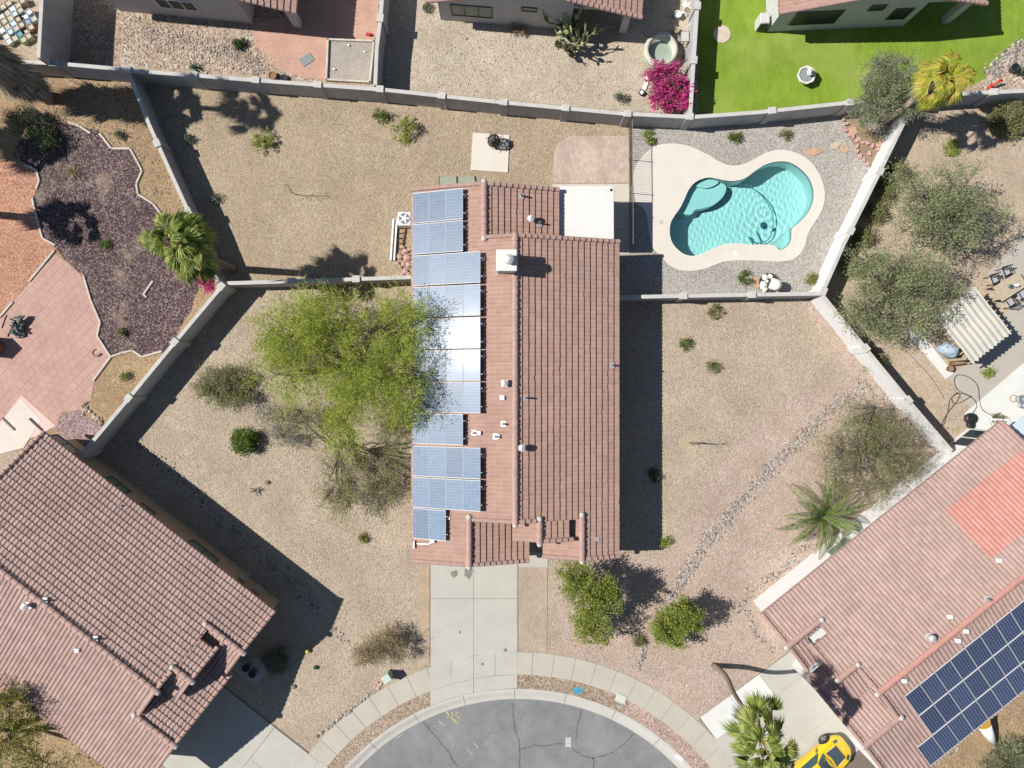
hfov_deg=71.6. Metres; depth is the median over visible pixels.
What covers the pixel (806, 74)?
fountain
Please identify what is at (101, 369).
bed edging
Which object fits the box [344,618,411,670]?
dry bush
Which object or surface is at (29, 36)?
square tub
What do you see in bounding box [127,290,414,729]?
pebbles
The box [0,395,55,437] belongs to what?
pink slab
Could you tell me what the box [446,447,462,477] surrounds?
solar panel
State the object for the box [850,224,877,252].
wall shrub
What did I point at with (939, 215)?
mesquite tree
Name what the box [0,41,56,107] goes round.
fan palm
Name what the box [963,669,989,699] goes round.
solar panel
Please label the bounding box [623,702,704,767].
verge
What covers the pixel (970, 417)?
hose reel
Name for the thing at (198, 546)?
window
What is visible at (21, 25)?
square tub
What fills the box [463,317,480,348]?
solar panel
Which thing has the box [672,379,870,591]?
river rocks
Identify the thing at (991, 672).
solar panel
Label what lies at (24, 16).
square tub
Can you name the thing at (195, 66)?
agave
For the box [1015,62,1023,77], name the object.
agave
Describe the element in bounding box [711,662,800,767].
fan palm
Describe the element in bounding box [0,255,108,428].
paver patio
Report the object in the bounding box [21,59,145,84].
block wall
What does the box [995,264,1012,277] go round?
patio chair
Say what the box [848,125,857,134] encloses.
flagstone
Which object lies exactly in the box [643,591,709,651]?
front tree
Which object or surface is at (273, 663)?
shaded bush
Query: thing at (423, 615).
paver strip
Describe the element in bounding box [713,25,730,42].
stepping stone
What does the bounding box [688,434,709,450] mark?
bare sapling
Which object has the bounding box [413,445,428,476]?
solar panel
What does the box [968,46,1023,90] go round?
planter bed
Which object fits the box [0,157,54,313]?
red gravel bed
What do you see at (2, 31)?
square tub
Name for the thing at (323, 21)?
red patio
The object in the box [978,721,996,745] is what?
surfboard
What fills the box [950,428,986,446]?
window
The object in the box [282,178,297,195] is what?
bare sapling
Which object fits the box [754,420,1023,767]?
tiled house
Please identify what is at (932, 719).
solar panel
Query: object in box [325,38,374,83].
sand pit
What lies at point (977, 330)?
shade canopy
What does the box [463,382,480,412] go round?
solar panel
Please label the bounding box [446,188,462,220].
solar panel
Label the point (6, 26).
square tub
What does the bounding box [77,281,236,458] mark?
block wall
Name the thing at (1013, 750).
bush
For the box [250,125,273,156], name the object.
shrub
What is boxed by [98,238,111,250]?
shrub
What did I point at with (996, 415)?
shrub
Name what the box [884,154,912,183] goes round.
wall shrub
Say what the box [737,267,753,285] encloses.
shrub
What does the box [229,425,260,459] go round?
round bush
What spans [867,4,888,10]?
window
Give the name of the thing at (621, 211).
patio slab
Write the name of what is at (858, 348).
block wall
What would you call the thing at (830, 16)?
window
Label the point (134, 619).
tiled house
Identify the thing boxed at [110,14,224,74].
river rocks
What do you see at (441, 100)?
block wall
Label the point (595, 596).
front tree
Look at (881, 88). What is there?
olive tree
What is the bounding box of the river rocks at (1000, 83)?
[980,74,1023,89]
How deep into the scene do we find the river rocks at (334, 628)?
41.96 m
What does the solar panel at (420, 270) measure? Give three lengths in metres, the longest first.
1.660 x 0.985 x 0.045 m
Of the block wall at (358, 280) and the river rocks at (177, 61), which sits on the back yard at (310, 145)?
the block wall at (358, 280)
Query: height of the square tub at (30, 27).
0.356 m
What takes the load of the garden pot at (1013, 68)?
on the planter bed at (1004, 73)
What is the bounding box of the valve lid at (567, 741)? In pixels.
[565,737,570,746]
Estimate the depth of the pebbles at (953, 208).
41.98 m
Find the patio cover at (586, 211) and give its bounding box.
[559,186,613,238]
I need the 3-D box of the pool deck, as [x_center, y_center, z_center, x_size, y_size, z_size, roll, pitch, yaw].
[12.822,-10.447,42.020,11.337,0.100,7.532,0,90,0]
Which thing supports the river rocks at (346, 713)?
on the ground at (290, 624)
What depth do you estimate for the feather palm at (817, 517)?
40.48 m
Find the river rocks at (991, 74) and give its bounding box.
[983,37,1023,79]
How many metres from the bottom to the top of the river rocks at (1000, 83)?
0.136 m
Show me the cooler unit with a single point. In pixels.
(762, 21)
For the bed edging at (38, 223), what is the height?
0.097 m
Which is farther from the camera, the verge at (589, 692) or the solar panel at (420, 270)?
the verge at (589, 692)
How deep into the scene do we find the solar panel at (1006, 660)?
38.02 m
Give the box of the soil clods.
[67,78,199,278]
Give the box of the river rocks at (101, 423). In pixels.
[81,402,103,426]
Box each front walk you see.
[232,658,268,684]
[519,552,547,566]
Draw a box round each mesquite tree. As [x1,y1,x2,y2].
[260,392,414,529]
[804,385,936,519]
[827,236,971,348]
[882,151,1018,264]
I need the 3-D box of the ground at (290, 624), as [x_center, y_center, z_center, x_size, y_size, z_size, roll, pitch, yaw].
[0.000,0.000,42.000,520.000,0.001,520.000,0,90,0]
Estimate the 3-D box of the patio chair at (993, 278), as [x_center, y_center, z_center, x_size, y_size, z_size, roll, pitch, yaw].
[28.146,-6.146,41.528,0.541,0.920,0.545,-24,90,0]
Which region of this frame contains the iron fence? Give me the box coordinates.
[628,116,633,247]
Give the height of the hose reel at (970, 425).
0.331 m
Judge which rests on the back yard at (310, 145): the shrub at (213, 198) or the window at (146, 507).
the shrub at (213, 198)
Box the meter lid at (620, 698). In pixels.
[615,693,626,703]
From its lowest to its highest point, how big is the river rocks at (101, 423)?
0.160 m
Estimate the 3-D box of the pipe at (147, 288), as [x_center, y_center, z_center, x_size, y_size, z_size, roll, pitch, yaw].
[-21.502,-5.633,41.955,0.312,0.096,1.111,23,90,0]
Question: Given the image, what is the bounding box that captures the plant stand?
[678,31,688,46]
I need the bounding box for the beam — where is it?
[1,417,15,430]
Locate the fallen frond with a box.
[248,487,262,495]
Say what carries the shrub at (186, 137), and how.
on the back yard at (310, 145)
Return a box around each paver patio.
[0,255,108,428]
[554,136,629,182]
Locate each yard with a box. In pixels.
[0,0,40,60]
[0,76,218,451]
[0,687,103,767]
[70,0,379,85]
[145,84,631,280]
[386,0,689,113]
[559,298,938,720]
[614,110,891,294]
[827,103,1023,443]
[931,694,1023,767]
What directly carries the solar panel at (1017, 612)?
attached to the tiled house at (873, 623)
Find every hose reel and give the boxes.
[964,413,976,422]
[966,423,974,427]
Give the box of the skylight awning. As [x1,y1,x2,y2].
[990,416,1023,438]
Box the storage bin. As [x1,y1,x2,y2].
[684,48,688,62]
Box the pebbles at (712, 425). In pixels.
[554,299,866,644]
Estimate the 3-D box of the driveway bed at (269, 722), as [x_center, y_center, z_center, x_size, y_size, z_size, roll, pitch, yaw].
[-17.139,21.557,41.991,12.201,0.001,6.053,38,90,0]
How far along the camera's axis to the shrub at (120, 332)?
41.79 m
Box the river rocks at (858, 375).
[851,371,887,401]
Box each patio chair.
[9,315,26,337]
[985,272,1000,285]
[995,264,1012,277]
[998,296,1020,308]
[1014,289,1023,300]
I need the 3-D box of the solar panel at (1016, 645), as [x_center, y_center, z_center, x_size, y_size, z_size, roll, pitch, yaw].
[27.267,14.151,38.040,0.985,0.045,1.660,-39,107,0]
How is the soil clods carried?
on the yard at (110, 392)
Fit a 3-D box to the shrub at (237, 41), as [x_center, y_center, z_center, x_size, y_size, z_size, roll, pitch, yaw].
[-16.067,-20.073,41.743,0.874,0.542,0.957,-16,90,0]
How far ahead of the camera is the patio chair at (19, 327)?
41.65 m
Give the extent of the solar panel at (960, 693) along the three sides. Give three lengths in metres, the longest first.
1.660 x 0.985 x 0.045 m
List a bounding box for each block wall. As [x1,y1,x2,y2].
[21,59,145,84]
[37,0,73,77]
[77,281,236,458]
[127,74,227,283]
[132,69,693,129]
[227,275,410,287]
[373,0,389,86]
[619,291,820,301]
[683,0,700,114]
[687,98,853,128]
[809,107,914,298]
[810,296,952,451]
[843,88,1023,113]
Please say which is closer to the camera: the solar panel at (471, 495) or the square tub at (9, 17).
the solar panel at (471, 495)
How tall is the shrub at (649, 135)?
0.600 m
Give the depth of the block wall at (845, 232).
40.82 m
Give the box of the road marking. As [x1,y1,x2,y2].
[445,711,459,723]
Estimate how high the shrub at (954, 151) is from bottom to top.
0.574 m
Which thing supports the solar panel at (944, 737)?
attached to the tiled house at (873, 623)
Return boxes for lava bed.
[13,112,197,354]
[54,410,103,446]
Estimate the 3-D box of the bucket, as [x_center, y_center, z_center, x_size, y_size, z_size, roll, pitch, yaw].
[-28.236,-20.905,41.825,0.520,0.350,0.507,0,90,0]
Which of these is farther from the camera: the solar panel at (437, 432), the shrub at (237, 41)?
the shrub at (237, 41)
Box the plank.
[401,228,405,250]
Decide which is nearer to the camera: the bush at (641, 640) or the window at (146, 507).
the window at (146, 507)
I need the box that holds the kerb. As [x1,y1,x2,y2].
[345,689,691,767]
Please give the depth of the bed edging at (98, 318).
41.91 m
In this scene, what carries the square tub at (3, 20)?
on the raised yard at (28, 51)
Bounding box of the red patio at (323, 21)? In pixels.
[250,0,377,79]
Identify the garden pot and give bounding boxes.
[241,663,250,671]
[248,669,256,677]
[268,71,275,79]
[280,74,286,80]
[673,26,678,33]
[674,10,681,18]
[684,6,690,14]
[946,365,953,371]
[1008,63,1019,72]
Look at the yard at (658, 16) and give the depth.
42.00 m
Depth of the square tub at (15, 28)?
41.68 m
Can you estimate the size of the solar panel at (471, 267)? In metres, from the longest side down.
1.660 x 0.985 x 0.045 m
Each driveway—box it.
[163,687,327,767]
[430,564,516,704]
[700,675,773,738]
[715,652,858,767]
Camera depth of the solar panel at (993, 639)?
37.53 m
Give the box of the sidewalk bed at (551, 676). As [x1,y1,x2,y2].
[325,655,729,766]
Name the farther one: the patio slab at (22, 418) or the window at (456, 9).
the patio slab at (22, 418)
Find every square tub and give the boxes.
[0,3,8,11]
[0,17,8,24]
[0,26,5,34]
[2,32,10,39]
[3,9,9,16]
[3,23,11,29]
[4,0,12,7]
[5,38,14,46]
[6,14,13,21]
[6,28,14,36]
[8,5,15,11]
[9,19,16,25]
[10,9,20,17]
[11,24,22,32]
[11,34,19,43]
[13,2,22,8]
[14,15,23,22]
[15,30,23,37]
[16,6,24,14]
[17,21,25,29]
[18,0,28,7]
[18,36,29,45]
[21,13,29,19]
[23,18,32,24]
[24,32,34,41]
[25,8,35,16]
[26,23,33,30]
[29,15,38,23]
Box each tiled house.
[0,430,279,767]
[109,0,301,27]
[410,178,619,569]
[426,0,642,33]
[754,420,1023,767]
[766,0,988,31]
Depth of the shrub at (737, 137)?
41.76 m
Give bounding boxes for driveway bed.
[162,686,328,767]
[430,564,517,688]
[699,652,875,767]
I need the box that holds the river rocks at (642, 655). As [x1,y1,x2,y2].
[636,644,646,670]
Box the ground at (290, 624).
[0,34,975,767]
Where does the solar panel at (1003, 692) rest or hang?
attached to the tiled house at (873, 623)
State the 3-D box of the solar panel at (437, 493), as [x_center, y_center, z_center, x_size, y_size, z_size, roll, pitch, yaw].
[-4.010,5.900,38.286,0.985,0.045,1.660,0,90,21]
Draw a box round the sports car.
[788,734,850,767]
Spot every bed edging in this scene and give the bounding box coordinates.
[0,301,13,317]
[24,164,40,188]
[28,250,54,281]
[31,198,55,245]
[67,121,90,133]
[82,276,110,356]
[93,357,110,380]
[99,133,161,213]
[111,349,161,357]
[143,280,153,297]
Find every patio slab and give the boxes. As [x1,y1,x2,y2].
[0,399,40,453]
[552,184,629,253]
[906,327,1023,429]
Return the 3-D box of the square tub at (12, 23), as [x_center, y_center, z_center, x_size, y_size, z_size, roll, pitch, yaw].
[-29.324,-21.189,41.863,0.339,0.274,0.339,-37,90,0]
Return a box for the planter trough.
[949,360,971,365]
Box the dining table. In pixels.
[986,271,1023,301]
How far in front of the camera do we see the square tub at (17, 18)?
41.68 m
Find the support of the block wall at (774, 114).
on the pool yard at (645, 268)
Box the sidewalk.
[309,652,733,767]
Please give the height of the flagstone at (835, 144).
0.050 m
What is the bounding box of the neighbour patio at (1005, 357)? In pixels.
[948,233,1023,407]
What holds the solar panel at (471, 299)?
attached to the tiled house at (541, 430)
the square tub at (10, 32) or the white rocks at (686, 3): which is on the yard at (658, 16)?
the white rocks at (686, 3)
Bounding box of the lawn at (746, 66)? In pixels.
[698,0,1023,113]
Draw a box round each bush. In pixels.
[2,101,62,158]
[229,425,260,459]
[260,643,291,677]
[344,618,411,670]
[631,634,645,648]
[977,729,1023,767]
[978,98,1023,145]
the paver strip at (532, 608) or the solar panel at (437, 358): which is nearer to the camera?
the solar panel at (437, 358)
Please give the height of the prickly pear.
2.739 m
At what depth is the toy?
41.62 m
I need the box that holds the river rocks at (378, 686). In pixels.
[373,681,382,689]
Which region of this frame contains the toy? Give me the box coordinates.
[987,79,1002,89]
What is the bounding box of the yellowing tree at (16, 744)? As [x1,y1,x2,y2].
[0,674,90,767]
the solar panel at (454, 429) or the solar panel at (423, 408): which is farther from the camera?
the solar panel at (423, 408)
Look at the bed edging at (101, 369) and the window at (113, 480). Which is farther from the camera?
the bed edging at (101, 369)
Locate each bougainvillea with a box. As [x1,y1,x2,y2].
[192,269,221,293]
[641,56,696,113]
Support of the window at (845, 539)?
in the tiled house at (873, 623)
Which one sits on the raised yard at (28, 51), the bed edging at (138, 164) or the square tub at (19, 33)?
the square tub at (19, 33)
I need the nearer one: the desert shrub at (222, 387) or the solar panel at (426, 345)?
the solar panel at (426, 345)
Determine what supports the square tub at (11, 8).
on the raised yard at (28, 51)
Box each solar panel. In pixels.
[413,191,428,223]
[413,223,428,254]
[413,255,428,285]
[413,287,428,317]
[413,319,428,349]
[413,350,428,380]
[413,382,428,411]
[413,413,428,443]
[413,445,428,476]
[413,477,428,507]
[413,508,428,539]
[429,190,445,221]
[429,221,445,253]
[429,253,445,284]
[429,286,445,316]
[429,318,445,348]
[429,350,445,380]
[429,382,445,412]
[429,414,445,444]
[429,446,445,477]
[429,478,445,509]
[429,509,445,540]
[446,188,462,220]
[446,220,462,251]
[446,252,462,283]
[446,285,462,316]
[446,317,462,348]
[446,350,462,380]
[446,382,462,412]
[446,414,462,444]
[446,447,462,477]
[446,478,462,510]
[463,251,480,283]
[463,284,480,315]
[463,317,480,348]
[463,349,480,380]
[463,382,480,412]
[463,447,480,478]
[463,479,480,511]
[905,685,932,715]
[917,736,944,765]
[919,705,946,734]
[920,672,947,703]
[932,724,958,753]
[934,693,960,722]
[935,660,962,691]
[947,712,972,741]
[949,681,975,710]
[950,648,977,679]
[961,700,987,730]
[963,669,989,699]
[965,636,991,667]
[976,689,1002,718]
[978,656,1004,686]
[980,624,1006,655]
[991,677,1016,706]
[993,645,1019,675]
[995,612,1021,643]
[1005,665,1023,695]
[1008,633,1023,663]
[1010,600,1023,631]
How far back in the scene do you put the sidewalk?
41.98 m
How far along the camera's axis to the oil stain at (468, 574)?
41.96 m
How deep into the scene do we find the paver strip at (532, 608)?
41.98 m
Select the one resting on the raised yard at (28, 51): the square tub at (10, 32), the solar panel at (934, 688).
the square tub at (10, 32)
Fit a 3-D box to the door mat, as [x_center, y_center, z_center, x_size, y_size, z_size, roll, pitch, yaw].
[-12.132,-19.155,41.965,0.780,0.030,0.520,-33,90,0]
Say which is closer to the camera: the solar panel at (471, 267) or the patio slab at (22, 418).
the solar panel at (471, 267)
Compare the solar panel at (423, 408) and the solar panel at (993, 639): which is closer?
the solar panel at (993, 639)
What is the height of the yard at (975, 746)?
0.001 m
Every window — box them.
[51,434,78,453]
[105,476,131,492]
[140,503,155,514]
[154,0,199,11]
[188,539,219,562]
[450,4,492,18]
[521,6,536,12]
[788,10,845,25]
[825,536,851,555]
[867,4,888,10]
[885,8,915,19]
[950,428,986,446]
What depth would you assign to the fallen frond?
41.95 m
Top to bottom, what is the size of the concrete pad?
0.060 m
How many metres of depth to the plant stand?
41.37 m
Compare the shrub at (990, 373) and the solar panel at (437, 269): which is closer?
the solar panel at (437, 269)
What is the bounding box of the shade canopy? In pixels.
[918,285,1011,364]
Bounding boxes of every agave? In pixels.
[188,61,200,70]
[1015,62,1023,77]
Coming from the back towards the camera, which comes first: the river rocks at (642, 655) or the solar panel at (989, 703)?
the river rocks at (642, 655)
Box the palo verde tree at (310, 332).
[236,270,445,463]
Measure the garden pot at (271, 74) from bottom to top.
0.220 m
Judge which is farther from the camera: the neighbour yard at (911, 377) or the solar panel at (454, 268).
the neighbour yard at (911, 377)
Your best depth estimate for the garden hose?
41.92 m
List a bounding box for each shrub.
[64,163,79,179]
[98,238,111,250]
[113,128,126,140]
[115,327,126,337]
[118,369,131,384]
[182,132,197,145]
[189,362,258,414]
[208,191,220,205]
[231,36,245,51]
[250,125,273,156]
[251,399,310,453]
[357,532,369,545]
[370,106,390,124]
[389,112,419,144]
[422,2,433,15]
[507,22,526,36]
[614,91,629,105]
[640,129,655,143]
[648,466,661,483]
[658,535,674,548]
[677,336,694,352]
[704,359,721,374]
[706,302,724,319]
[727,131,743,144]
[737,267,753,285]
[777,128,792,142]
[804,270,818,285]
[834,252,864,280]
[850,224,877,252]
[860,197,892,229]
[861,347,894,374]
[873,175,898,205]
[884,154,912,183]
[941,138,962,155]
[979,367,996,380]
[989,412,1006,424]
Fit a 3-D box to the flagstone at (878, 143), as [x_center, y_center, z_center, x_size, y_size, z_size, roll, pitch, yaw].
[21.686,-14.189,41.975,0.413,0.050,0.287,-14,90,0]
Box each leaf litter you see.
[212,308,410,553]
[550,559,715,657]
[766,129,1021,499]
[845,106,1020,196]
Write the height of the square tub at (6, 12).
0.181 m
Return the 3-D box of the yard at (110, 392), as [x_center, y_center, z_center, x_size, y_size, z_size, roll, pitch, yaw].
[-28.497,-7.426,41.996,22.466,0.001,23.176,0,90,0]
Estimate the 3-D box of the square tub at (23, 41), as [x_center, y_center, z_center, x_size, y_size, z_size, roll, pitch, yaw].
[-28.708,-20.203,41.826,0.339,0.348,0.339,-31,90,0]
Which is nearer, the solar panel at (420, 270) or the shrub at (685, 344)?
the solar panel at (420, 270)
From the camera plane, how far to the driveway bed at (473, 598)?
41.99 m
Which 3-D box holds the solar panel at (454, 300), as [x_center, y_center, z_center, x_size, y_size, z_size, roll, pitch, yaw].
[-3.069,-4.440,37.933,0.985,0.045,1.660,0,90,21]
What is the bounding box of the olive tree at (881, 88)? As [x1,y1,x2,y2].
[844,44,927,135]
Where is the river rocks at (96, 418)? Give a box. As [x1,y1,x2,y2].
[81,405,102,420]
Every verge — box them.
[327,691,434,767]
[518,675,709,767]
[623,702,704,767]
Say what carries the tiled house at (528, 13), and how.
on the ground at (290, 624)
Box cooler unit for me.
[755,13,769,30]
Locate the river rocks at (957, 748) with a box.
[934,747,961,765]
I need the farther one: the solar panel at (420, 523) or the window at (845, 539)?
the window at (845, 539)
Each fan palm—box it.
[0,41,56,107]
[138,208,237,288]
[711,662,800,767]
[881,49,977,125]
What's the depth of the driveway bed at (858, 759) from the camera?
41.99 m
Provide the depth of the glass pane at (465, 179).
41.93 m
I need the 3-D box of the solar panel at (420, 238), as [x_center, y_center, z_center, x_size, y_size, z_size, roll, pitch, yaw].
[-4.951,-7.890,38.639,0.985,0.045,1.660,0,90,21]
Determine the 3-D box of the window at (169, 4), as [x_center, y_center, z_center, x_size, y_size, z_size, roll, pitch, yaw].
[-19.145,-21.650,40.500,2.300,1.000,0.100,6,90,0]
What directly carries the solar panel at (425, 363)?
attached to the tiled house at (541, 430)
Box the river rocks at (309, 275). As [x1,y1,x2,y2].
[306,273,318,278]
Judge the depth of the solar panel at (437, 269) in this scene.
38.27 m
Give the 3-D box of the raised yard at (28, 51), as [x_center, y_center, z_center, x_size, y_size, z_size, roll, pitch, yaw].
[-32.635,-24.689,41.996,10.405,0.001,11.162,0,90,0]
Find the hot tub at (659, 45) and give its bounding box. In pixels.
[643,32,678,68]
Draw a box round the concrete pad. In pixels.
[471,133,508,172]
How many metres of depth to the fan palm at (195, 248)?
34.96 m
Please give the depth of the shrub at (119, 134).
41.80 m
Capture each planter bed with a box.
[845,115,882,165]
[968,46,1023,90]
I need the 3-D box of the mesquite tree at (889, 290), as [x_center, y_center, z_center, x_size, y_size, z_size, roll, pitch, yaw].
[21.285,-4.857,39.619,7.228,4.936,6.203,19,90,0]
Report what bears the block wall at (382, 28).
on the ground at (290, 624)
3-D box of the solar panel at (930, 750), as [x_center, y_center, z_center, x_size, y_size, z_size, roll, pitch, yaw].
[22.720,19.889,38.525,0.985,0.045,1.660,-39,107,0]
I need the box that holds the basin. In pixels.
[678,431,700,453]
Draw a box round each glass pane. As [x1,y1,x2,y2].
[439,176,456,184]
[457,176,474,182]
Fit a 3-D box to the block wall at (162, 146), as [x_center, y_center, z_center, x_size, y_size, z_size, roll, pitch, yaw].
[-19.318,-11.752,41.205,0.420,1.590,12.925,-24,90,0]
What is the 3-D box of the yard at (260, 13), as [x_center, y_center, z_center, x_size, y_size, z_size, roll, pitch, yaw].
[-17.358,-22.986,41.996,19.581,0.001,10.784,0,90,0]
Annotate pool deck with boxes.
[633,143,824,270]
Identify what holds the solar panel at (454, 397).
attached to the tiled house at (541, 430)
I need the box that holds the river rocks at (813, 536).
[736,533,815,652]
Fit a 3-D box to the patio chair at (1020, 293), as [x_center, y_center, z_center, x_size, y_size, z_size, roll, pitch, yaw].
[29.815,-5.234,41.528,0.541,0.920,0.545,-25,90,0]
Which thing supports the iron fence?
on the patio slab at (621, 211)
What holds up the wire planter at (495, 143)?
on the concrete pad
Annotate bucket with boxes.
[26,23,36,32]
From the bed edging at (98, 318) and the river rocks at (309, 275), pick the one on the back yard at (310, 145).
the river rocks at (309, 275)
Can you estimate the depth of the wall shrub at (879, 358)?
41.37 m
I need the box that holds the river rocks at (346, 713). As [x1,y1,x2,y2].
[315,693,369,737]
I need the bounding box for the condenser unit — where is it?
[398,212,410,227]
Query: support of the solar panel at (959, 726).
attached to the tiled house at (873, 623)
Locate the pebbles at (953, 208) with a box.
[848,116,1022,356]
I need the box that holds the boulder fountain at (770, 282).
[759,273,781,292]
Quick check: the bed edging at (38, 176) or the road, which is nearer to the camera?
the bed edging at (38, 176)
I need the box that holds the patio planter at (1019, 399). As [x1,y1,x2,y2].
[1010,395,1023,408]
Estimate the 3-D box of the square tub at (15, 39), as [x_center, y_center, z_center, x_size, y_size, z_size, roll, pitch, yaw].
[-29.242,-20.326,41.866,0.339,0.268,0.339,-26,90,0]
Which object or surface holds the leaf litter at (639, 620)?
on the side yard at (753, 659)
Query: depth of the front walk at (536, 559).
41.97 m
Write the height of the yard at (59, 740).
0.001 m
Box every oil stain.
[451,570,457,577]
[464,568,472,579]
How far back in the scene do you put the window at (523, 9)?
40.02 m
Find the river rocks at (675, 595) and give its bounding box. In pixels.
[667,589,677,601]
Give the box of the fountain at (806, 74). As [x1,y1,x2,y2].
[797,65,815,83]
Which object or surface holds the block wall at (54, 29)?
on the yard at (260, 13)
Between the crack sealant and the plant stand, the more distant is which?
the crack sealant
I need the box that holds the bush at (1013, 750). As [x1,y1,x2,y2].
[977,729,1023,767]
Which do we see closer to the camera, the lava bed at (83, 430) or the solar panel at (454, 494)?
the solar panel at (454, 494)
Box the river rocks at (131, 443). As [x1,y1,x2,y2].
[127,434,318,614]
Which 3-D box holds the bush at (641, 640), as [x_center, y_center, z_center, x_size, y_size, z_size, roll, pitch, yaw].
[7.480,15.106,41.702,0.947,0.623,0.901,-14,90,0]
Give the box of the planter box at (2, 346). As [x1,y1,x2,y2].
[0,341,5,352]
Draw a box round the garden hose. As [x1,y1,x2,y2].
[941,375,991,425]
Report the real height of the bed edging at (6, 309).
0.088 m
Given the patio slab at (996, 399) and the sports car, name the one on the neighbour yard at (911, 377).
the patio slab at (996, 399)
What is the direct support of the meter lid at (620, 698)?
on the verge at (589, 692)
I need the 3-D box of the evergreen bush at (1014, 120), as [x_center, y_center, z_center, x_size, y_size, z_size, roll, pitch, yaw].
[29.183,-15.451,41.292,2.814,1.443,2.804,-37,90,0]
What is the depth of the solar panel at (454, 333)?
37.91 m
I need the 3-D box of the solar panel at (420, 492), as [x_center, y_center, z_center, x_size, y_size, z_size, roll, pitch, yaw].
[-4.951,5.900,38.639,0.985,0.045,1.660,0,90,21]
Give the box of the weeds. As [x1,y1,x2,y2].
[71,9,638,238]
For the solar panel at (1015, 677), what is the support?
attached to the tiled house at (873, 623)
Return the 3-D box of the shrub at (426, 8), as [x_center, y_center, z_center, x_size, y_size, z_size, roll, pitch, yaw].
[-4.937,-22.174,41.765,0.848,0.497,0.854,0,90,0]
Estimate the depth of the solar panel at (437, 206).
38.27 m
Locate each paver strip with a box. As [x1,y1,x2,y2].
[417,566,429,666]
[518,564,547,651]
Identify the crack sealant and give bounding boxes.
[422,703,633,767]
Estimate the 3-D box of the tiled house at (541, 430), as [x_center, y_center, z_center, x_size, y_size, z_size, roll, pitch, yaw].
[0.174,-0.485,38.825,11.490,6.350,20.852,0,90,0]
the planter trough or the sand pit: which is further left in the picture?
the sand pit
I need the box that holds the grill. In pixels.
[936,342,958,357]
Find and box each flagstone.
[751,276,758,289]
[803,147,822,155]
[831,141,840,148]
[840,145,849,152]
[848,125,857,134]
[875,141,881,146]
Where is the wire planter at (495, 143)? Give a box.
[486,132,503,150]
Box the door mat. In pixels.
[299,53,313,66]
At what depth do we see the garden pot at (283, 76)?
41.86 m
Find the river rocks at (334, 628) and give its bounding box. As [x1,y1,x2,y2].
[330,627,349,643]
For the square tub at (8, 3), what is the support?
on the raised yard at (28, 51)
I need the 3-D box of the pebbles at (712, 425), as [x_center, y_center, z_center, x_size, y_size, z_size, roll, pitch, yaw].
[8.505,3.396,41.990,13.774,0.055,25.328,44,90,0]
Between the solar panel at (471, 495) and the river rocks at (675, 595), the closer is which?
the solar panel at (471, 495)
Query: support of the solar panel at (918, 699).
attached to the tiled house at (873, 623)
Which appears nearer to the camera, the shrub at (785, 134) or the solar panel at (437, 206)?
the solar panel at (437, 206)
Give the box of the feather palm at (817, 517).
[775,476,862,559]
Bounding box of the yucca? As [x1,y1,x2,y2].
[232,42,242,51]
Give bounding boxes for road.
[359,695,676,767]
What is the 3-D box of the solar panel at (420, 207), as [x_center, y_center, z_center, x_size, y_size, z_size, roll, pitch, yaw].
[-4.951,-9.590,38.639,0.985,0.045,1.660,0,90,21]
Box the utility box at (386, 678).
[381,669,392,683]
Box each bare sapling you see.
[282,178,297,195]
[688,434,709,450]
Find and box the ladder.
[390,219,405,260]
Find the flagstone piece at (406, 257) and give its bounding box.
[403,254,410,260]
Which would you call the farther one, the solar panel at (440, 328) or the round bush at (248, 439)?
the round bush at (248, 439)
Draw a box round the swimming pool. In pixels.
[665,157,818,258]
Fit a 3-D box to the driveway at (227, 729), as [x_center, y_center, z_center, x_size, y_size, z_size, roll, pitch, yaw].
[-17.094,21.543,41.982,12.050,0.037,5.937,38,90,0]
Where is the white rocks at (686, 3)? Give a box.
[682,0,689,16]
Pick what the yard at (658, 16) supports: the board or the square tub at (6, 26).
the board
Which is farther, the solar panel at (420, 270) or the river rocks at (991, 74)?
the river rocks at (991, 74)
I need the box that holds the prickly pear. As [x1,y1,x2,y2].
[541,5,614,56]
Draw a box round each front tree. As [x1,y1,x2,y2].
[551,560,625,650]
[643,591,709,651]
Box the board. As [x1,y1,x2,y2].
[643,78,647,90]
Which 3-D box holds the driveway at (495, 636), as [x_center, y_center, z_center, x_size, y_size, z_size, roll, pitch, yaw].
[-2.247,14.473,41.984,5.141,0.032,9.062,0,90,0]
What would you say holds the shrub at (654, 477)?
on the pebbles at (712, 425)

